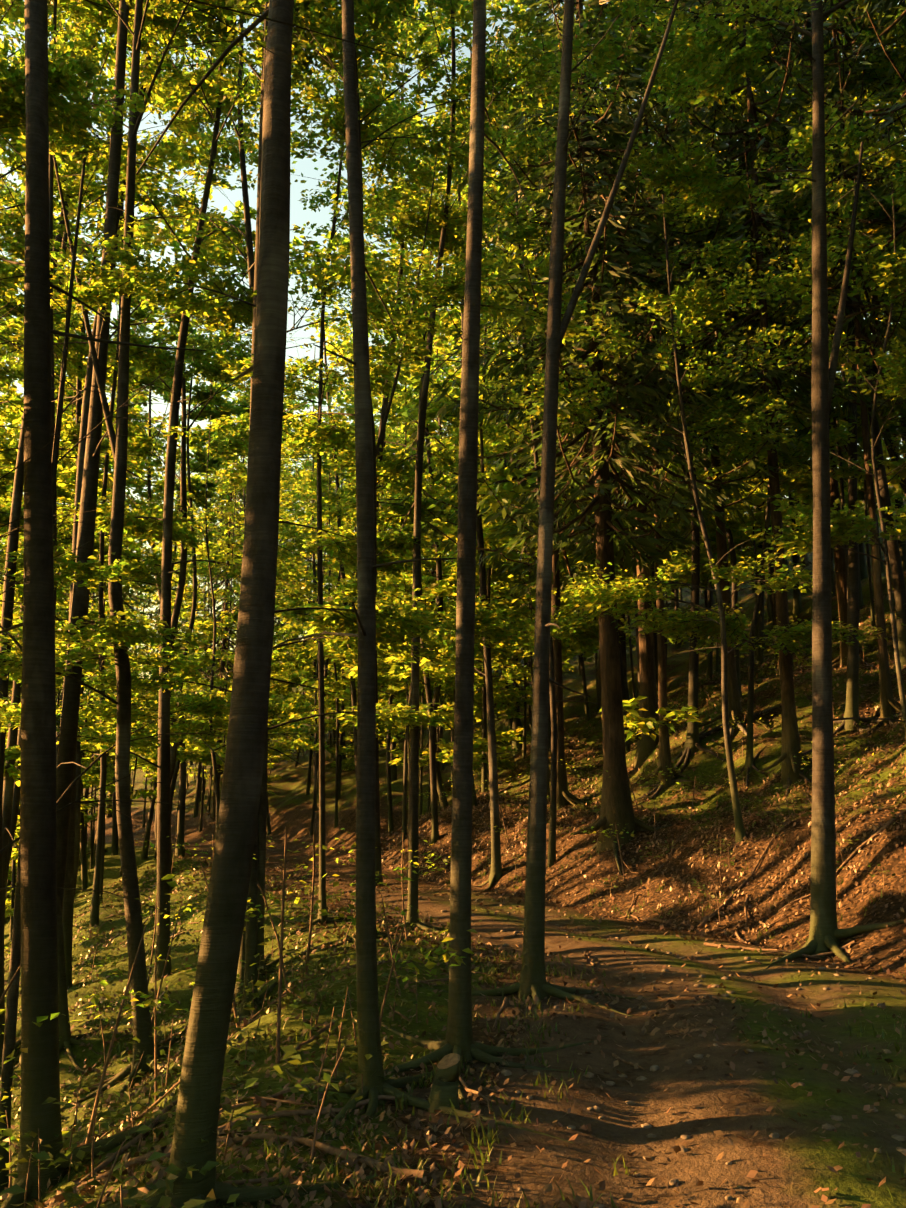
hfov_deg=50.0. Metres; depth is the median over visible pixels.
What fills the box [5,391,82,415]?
beech
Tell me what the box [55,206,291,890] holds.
beech
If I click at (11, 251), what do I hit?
beech
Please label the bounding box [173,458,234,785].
beech pole
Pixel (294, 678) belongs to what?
beech
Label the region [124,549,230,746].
beech
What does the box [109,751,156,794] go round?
understory beech
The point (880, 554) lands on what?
beech
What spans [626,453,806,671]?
understory beech
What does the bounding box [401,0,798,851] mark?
spruce
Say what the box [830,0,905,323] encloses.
beech
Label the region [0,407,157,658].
beech pole
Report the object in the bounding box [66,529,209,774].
beech
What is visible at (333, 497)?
beech
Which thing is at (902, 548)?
beech
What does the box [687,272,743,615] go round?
beech
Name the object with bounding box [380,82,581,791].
beech pole
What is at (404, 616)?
beech pole
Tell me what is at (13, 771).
tree
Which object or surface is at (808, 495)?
beech pole
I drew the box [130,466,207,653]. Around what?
spruce
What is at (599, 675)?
beech
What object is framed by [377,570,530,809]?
understory beech
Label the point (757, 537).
beech pole
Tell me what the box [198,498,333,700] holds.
beech
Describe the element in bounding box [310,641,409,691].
understory beech
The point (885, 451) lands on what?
beech
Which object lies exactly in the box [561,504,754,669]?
understory beech
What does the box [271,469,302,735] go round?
spruce
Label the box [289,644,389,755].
understory beech
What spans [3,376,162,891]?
beech
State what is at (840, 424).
beech
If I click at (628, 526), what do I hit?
understory beech
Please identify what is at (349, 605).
beech
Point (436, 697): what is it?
beech
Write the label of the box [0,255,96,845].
beech pole
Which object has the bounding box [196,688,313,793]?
understory beech
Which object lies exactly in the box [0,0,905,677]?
sky
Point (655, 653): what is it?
beech
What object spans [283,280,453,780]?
beech
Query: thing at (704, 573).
tree
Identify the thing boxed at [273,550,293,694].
beech pole
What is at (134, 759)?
understory beech
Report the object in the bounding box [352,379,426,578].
beech
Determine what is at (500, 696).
understory beech
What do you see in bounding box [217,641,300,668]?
understory beech
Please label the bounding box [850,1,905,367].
spruce
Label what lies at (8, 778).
tall beech
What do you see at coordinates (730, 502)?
beech pole
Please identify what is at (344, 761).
understory beech
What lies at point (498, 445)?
spruce
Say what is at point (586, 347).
beech pole
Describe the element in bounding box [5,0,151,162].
tall beech
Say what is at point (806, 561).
spruce
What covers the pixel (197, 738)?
understory beech
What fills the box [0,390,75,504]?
beech
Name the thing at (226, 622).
beech pole
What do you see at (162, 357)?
beech
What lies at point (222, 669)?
tree
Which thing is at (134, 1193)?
seedlings
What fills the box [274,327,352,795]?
beech pole
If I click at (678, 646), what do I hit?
beech
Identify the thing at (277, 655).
beech
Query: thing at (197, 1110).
big curved beech
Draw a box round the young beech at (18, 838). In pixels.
[0,124,215,913]
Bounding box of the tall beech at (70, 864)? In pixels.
[0,0,340,989]
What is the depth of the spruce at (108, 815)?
73.13 m
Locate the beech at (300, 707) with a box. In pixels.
[276,391,428,799]
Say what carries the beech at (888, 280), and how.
on the ground
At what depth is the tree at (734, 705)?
22.74 m
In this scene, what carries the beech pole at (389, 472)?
on the ground
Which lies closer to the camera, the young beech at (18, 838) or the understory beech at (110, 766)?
the young beech at (18, 838)
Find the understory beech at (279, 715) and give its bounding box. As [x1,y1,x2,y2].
[192,661,306,754]
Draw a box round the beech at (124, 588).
[5,439,205,904]
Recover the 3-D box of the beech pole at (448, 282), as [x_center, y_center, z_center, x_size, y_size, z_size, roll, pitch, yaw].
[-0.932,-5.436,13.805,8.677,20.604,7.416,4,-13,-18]
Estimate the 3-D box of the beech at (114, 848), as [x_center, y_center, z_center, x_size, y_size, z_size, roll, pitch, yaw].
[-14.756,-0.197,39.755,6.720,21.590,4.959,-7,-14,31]
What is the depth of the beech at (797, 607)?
37.49 m
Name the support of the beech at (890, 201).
on the ground
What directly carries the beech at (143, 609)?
on the ground
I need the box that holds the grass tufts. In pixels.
[5,661,905,1207]
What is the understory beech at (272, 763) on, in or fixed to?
on the ground
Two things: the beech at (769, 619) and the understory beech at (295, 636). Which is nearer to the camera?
the beech at (769, 619)
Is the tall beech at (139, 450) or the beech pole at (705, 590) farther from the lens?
the beech pole at (705, 590)
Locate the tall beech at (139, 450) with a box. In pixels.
[0,0,237,802]
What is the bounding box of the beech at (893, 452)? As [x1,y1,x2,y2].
[730,0,905,495]
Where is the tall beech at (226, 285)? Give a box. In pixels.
[68,1,534,996]
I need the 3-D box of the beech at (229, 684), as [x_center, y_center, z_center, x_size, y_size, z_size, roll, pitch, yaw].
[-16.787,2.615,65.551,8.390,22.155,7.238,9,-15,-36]
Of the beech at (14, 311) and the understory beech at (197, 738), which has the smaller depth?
the beech at (14, 311)
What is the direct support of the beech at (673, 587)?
on the ground
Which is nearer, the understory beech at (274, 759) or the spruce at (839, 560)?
the spruce at (839, 560)
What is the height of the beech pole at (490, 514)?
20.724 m
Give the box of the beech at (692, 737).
[573,0,779,756]
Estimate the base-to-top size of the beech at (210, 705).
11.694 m
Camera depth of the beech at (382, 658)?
51.42 m
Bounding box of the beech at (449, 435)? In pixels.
[374,333,522,686]
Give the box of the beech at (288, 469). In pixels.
[269,418,355,769]
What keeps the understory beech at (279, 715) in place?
on the ground
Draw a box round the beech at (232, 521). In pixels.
[196,472,312,715]
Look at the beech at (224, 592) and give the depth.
54.66 m
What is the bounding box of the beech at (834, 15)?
[773,0,905,398]
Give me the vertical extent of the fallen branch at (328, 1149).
0.112 m
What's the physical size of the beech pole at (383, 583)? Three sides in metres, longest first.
20.339 x 6.861 x 6.837 m
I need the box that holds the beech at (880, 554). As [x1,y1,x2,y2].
[799,321,900,571]
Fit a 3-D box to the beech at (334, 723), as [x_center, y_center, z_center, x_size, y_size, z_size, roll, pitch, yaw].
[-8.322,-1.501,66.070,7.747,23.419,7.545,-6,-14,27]
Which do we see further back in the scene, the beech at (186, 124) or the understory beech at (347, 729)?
the understory beech at (347, 729)
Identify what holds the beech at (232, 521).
on the ground
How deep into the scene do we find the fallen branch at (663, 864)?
17.07 m
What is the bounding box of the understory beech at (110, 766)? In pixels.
[83,702,190,840]
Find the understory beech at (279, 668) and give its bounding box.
[191,652,349,781]
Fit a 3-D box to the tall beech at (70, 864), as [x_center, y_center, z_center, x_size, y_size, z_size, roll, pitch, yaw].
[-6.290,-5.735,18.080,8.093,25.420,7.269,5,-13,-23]
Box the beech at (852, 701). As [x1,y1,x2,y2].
[647,0,905,729]
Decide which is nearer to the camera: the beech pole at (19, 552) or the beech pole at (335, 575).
the beech pole at (19, 552)
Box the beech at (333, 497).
[281,158,615,843]
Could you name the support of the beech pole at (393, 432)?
on the ground
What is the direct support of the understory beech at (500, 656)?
on the ground
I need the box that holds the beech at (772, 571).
[654,1,857,674]
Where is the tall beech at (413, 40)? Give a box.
[215,0,633,886]
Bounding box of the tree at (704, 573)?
[570,9,847,697]
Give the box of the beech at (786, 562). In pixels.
[728,302,789,578]
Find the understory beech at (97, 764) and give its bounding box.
[83,718,149,864]
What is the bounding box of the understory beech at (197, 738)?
[186,684,219,779]
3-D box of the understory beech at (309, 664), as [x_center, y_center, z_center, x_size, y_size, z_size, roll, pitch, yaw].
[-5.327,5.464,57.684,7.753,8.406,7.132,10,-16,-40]
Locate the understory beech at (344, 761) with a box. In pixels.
[275,666,354,793]
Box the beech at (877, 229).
[856,0,905,260]
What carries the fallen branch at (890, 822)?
on the ground
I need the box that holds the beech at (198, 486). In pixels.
[126,371,248,859]
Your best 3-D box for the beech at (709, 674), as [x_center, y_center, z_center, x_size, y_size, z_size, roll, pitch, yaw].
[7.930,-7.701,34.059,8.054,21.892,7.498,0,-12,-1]
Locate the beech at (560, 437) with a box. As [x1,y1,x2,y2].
[518,198,710,643]
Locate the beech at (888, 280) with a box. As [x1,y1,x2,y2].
[724,102,905,737]
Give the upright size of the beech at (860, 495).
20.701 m
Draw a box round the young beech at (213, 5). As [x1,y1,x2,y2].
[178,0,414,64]
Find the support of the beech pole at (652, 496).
on the ground
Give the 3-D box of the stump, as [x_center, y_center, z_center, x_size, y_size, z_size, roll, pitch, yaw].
[-0.077,2.803,5.428,0.238,0.523,0.205,0,-12,-1]
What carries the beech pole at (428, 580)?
on the ground
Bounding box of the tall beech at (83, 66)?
[0,0,256,160]
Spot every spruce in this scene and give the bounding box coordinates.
[0,391,99,922]
[55,316,181,858]
[55,474,114,722]
[87,545,158,818]
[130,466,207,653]
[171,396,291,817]
[188,477,243,775]
[220,447,312,750]
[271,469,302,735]
[273,459,335,693]
[284,454,328,604]
[339,385,422,605]
[377,362,479,748]
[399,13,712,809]
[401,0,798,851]
[437,244,579,705]
[448,290,564,726]
[478,233,591,715]
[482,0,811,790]
[494,24,758,767]
[520,208,710,700]
[562,250,649,673]
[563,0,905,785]
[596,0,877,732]
[629,477,679,608]
[669,0,905,723]
[702,11,905,665]
[740,0,905,340]
[785,246,811,568]
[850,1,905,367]
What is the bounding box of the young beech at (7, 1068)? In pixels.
[0,135,226,1193]
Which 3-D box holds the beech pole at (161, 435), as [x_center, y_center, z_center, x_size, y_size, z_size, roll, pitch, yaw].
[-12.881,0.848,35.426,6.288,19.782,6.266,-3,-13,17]
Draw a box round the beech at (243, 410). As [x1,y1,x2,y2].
[219,231,395,789]
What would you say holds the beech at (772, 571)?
on the ground
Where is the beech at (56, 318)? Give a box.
[0,174,115,497]
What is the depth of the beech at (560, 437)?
33.81 m
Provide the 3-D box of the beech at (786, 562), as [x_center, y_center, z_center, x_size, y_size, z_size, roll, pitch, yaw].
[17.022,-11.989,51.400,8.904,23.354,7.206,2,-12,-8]
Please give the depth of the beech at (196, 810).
60.35 m
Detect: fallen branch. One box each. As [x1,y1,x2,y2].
[38,1077,223,1206]
[45,1095,425,1207]
[73,1027,187,1096]
[217,1133,426,1181]
[620,915,670,923]
[655,828,689,875]
[697,818,797,927]
[778,807,905,911]
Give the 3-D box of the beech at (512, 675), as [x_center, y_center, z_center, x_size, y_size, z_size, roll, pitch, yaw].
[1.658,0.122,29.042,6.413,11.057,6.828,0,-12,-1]
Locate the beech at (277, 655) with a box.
[272,413,408,786]
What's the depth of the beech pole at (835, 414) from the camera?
23.48 m
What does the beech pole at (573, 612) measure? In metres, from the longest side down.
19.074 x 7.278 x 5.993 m
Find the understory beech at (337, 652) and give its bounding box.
[324,566,531,817]
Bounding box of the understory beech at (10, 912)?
[5,818,19,917]
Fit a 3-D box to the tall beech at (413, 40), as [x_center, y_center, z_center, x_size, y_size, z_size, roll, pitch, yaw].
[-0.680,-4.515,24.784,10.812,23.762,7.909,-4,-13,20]
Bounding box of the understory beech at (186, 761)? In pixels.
[153,688,227,788]
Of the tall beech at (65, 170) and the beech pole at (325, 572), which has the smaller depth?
the tall beech at (65, 170)
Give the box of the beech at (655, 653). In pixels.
[580,260,740,690]
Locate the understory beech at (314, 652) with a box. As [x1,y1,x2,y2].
[308,594,520,812]
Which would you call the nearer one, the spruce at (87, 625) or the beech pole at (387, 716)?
the beech pole at (387, 716)
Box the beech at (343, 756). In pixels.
[291,426,413,759]
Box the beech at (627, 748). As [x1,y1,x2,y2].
[489,121,678,752]
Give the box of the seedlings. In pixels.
[0,639,905,1207]
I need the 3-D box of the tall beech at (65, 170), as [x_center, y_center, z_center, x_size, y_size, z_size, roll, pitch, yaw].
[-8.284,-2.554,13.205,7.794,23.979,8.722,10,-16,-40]
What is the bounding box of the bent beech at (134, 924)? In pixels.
[0,0,326,1075]
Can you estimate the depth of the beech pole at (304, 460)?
67.26 m
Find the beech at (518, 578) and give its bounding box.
[339,180,581,750]
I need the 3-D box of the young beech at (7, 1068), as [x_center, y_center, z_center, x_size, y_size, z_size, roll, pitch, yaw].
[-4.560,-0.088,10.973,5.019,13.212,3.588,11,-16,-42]
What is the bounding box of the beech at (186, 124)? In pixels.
[0,0,236,1073]
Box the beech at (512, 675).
[402,446,627,689]
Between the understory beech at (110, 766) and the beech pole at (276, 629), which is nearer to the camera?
the understory beech at (110, 766)
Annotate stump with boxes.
[426,1053,459,1112]
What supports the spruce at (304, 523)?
on the ground
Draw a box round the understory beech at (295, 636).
[275,633,349,757]
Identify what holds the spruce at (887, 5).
on the ground
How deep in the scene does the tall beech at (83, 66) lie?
11.86 m
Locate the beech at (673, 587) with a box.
[619,288,750,650]
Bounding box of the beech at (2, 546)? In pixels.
[0,424,67,572]
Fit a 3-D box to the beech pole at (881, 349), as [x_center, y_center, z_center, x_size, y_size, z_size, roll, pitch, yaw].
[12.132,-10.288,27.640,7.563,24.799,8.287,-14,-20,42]
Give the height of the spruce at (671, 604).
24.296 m
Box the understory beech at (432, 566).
[328,551,510,770]
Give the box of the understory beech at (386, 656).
[338,593,443,745]
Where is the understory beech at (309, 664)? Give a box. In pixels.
[289,630,397,757]
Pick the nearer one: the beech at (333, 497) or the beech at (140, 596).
the beech at (333, 497)
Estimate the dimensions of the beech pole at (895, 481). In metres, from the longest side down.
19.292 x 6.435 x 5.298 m
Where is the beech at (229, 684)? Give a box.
[156,499,240,801]
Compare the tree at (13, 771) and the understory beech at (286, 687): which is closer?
the tree at (13, 771)
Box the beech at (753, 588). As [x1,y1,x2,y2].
[708,288,804,592]
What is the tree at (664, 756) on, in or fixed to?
on the ground
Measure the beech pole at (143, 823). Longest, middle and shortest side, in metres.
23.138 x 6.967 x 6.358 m
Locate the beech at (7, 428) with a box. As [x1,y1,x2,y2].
[0,422,124,885]
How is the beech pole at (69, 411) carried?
on the ground
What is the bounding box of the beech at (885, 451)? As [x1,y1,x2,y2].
[738,92,905,608]
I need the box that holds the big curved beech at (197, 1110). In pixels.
[136,0,293,1207]
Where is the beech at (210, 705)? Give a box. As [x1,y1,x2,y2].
[80,415,342,837]
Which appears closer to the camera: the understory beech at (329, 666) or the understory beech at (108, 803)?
the understory beech at (108, 803)
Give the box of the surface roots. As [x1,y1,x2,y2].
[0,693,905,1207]
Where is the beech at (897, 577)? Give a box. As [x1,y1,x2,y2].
[676,0,905,672]
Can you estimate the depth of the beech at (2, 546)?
27.24 m
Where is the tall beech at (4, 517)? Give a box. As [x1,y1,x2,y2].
[0,365,23,531]
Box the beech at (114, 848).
[56,357,195,855]
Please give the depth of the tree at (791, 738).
20.29 m
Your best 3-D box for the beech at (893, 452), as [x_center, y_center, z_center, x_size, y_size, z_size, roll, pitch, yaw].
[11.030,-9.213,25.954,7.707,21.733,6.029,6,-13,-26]
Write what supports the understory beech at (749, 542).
on the ground
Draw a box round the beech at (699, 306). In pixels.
[483,194,887,842]
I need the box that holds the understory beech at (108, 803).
[9,794,133,872]
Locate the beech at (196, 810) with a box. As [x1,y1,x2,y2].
[132,468,233,817]
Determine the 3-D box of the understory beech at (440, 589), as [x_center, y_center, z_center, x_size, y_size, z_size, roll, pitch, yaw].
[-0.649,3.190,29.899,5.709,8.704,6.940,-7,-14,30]
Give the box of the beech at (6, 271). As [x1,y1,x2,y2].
[0,157,117,394]
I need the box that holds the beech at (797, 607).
[712,246,875,618]
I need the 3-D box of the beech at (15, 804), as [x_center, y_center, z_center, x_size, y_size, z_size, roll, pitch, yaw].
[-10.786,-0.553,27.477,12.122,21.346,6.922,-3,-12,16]
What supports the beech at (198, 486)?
on the ground
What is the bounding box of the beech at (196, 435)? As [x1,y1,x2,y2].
[160,368,300,835]
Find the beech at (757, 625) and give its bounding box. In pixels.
[720,152,871,655]
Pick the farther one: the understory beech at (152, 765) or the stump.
the understory beech at (152, 765)
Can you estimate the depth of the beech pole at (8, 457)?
23.13 m
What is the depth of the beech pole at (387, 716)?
14.72 m
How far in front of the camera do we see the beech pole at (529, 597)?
32.06 m
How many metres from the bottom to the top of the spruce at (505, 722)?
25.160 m
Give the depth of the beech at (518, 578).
32.38 m
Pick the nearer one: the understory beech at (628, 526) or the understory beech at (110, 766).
the understory beech at (628, 526)
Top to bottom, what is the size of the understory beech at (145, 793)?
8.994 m
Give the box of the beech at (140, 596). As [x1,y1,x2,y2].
[21,469,156,844]
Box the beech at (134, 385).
[0,276,171,742]
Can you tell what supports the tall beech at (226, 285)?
on the ground
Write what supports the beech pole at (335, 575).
on the ground
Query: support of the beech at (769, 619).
on the ground
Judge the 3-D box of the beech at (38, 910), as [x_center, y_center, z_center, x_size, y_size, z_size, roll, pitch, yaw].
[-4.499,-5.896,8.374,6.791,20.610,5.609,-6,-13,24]
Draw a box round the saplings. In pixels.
[0,603,905,1195]
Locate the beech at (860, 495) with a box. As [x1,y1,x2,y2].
[699,10,904,565]
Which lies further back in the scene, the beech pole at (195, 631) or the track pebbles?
the beech pole at (195, 631)
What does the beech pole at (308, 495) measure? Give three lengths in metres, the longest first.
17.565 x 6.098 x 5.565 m
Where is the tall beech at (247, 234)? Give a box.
[53,18,313,677]
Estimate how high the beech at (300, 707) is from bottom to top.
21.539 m
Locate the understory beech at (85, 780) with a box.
[6,704,112,819]
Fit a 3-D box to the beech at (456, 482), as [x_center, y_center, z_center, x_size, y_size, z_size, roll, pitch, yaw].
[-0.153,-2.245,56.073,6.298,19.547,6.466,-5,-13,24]
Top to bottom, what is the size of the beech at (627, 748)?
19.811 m
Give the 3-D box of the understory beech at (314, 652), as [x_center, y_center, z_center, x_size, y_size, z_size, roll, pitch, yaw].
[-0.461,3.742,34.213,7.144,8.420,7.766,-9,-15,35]
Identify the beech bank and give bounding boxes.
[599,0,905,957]
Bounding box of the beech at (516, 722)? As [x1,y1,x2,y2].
[433,200,597,756]
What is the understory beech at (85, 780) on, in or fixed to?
on the ground
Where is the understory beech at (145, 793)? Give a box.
[84,639,234,857]
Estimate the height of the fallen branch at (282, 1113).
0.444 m
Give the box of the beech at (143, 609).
[105,547,191,783]
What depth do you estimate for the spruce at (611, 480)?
45.08 m
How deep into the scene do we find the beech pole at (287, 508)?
45.06 m
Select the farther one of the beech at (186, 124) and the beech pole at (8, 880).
the beech pole at (8, 880)
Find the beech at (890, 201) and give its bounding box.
[882,159,905,204]
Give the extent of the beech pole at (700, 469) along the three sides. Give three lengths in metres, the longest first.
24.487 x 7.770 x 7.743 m
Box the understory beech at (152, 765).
[139,710,157,800]
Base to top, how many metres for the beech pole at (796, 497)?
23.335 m
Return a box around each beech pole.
[0,0,159,1050]
[0,11,261,926]
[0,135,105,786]
[0,151,145,692]
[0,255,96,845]
[0,359,164,714]
[0,378,116,940]
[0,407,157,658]
[0,499,126,759]
[0,530,128,677]
[1,525,146,686]
[2,489,96,909]
[18,0,455,1019]
[55,2,532,979]
[57,372,198,762]
[83,451,231,876]
[129,509,203,827]
[130,0,615,937]
[148,525,240,831]
[157,565,237,815]
[159,521,241,793]
[161,0,496,924]
[171,458,282,812]
[172,491,239,735]
[173,395,285,781]
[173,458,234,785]
[175,508,276,811]
[236,72,628,883]
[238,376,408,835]
[273,407,347,810]
[273,450,328,750]
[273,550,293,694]
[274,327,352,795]
[274,489,356,766]
[275,391,398,828]
[285,455,356,747]
[291,438,411,748]
[292,459,380,771]
[295,0,655,929]
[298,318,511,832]
[313,530,388,694]
[314,244,522,840]
[330,424,403,705]
[342,0,606,808]
[371,330,458,703]
[373,393,450,648]
[378,314,512,789]
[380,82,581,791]
[389,288,559,737]
[390,36,700,866]
[412,106,661,803]
[423,306,561,728]
[442,387,561,610]
[460,159,672,720]
[461,173,618,760]
[486,0,773,707]
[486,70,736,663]
[487,319,580,605]
[491,375,575,685]
[516,177,706,698]
[522,207,637,711]
[570,324,614,675]
[613,484,680,598]
[623,273,724,692]
[652,229,758,616]
[654,83,858,663]
[664,0,903,669]
[684,203,802,661]
[692,139,806,604]
[697,0,905,602]
[703,118,863,562]
[715,0,905,546]
[747,165,905,597]
[750,5,905,457]
[771,62,905,629]
[775,40,905,448]
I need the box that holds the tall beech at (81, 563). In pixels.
[0,0,216,1066]
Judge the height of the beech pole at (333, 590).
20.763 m
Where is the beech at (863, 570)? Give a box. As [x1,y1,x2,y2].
[764,328,903,579]
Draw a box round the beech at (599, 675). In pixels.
[491,322,626,708]
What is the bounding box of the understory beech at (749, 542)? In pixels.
[660,427,811,664]
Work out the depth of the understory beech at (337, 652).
31.66 m
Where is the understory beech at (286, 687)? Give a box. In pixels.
[229,669,306,720]
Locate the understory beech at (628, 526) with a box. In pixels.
[570,488,757,584]
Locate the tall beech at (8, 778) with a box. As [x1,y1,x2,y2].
[0,0,296,903]
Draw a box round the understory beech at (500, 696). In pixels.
[383,608,533,766]
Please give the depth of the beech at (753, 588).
52.48 m
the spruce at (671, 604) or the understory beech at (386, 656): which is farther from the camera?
the spruce at (671, 604)
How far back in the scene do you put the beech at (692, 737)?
22.50 m
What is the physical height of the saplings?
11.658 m
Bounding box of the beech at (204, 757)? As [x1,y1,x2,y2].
[70,266,300,872]
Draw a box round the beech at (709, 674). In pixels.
[581,142,766,678]
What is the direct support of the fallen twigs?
on the ground
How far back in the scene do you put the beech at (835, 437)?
20.02 m
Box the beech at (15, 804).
[0,251,250,960]
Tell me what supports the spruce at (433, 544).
on the ground
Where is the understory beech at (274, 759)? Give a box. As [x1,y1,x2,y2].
[227,681,311,776]
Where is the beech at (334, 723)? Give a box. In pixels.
[280,424,350,745]
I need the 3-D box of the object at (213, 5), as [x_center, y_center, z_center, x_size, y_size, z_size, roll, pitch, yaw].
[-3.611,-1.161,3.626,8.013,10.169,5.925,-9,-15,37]
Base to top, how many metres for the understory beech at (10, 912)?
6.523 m
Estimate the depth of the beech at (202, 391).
33.76 m
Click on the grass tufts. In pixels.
(489, 1135)
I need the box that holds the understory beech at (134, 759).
[85,742,157,835]
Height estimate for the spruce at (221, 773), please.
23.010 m
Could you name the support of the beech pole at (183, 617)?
on the ground
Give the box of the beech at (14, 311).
[0,296,83,543]
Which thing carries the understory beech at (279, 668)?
on the ground
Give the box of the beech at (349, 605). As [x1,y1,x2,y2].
[306,474,356,733]
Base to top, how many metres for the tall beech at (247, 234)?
23.688 m
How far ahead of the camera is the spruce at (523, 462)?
45.05 m
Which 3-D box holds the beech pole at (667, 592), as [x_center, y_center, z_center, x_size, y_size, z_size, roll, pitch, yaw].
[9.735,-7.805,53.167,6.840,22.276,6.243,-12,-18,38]
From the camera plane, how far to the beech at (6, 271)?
21.78 m
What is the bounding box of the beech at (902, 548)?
[788,85,905,571]
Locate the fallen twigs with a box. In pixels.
[4,641,902,1193]
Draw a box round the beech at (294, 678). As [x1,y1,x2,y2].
[272,368,449,742]
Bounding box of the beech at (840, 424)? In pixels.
[695,49,901,589]
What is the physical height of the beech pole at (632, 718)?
19.838 m
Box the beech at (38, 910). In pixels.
[0,0,206,1207]
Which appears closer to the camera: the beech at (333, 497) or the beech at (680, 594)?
the beech at (333, 497)
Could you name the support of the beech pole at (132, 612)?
on the ground
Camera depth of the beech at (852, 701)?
20.59 m
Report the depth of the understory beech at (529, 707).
37.06 m
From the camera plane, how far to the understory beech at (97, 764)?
40.12 m
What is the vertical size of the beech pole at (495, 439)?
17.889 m
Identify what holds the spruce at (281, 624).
on the ground
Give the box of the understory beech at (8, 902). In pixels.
[5,829,19,908]
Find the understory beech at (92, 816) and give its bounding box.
[61,664,204,868]
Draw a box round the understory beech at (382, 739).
[284,629,386,742]
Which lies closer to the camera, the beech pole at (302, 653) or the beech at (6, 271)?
the beech at (6, 271)
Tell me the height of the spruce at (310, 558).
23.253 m
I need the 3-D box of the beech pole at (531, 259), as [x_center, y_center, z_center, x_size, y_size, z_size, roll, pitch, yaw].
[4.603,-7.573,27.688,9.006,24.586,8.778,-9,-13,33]
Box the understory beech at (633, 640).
[561,487,691,646]
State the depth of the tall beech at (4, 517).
22.84 m
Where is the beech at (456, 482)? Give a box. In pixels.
[425,420,501,725]
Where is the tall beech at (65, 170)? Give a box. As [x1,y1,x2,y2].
[0,111,178,251]
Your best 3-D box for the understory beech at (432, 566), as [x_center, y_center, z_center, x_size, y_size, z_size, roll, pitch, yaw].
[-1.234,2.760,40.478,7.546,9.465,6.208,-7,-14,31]
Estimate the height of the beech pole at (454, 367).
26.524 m
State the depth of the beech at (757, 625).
34.98 m
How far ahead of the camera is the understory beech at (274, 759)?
61.46 m
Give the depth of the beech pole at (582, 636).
21.77 m
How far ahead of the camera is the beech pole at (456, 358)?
44.32 m
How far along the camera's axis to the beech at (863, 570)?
38.29 m
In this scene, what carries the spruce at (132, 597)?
on the ground
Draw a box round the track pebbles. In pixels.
[353,888,905,1207]
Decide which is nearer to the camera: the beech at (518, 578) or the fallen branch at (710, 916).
the fallen branch at (710, 916)
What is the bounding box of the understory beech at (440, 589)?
[324,553,518,772]
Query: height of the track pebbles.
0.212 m
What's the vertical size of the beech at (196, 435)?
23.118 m
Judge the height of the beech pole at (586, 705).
21.348 m
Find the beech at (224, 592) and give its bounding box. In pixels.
[176,415,307,744]
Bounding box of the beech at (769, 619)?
[676,301,811,622]
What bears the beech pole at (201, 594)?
on the ground
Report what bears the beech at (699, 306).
on the ground
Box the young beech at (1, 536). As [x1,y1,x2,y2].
[0,199,118,650]
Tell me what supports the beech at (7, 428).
on the ground
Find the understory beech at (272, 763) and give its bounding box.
[208,690,277,768]
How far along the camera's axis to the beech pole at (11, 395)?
29.96 m
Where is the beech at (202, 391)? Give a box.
[57,295,249,858]
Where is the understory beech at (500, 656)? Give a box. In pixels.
[449,559,529,730]
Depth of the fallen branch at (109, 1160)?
5.69 m
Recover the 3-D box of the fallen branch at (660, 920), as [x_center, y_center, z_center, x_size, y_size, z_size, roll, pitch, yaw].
[2.975,4.876,15.034,0.107,0.114,1.265,6,-13,-27]
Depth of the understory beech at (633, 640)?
41.60 m
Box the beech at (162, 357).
[0,23,306,895]
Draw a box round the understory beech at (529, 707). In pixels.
[447,546,597,733]
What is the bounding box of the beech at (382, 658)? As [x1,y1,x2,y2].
[378,377,454,749]
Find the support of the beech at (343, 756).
on the ground
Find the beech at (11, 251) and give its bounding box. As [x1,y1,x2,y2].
[0,128,245,779]
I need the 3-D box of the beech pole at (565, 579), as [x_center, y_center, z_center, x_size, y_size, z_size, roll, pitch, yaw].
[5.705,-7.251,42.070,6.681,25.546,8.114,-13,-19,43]
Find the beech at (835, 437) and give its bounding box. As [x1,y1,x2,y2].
[619,1,905,772]
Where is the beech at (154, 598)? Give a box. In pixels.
[150,538,216,714]
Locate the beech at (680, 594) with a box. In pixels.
[671,344,682,600]
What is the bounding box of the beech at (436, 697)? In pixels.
[384,140,536,809]
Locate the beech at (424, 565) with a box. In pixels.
[348,317,521,770]
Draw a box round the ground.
[0,485,905,1207]
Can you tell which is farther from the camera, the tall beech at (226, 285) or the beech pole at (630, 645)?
the beech pole at (630, 645)
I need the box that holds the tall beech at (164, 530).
[0,0,378,982]
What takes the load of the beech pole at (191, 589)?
on the ground
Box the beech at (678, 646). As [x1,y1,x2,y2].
[672,344,720,649]

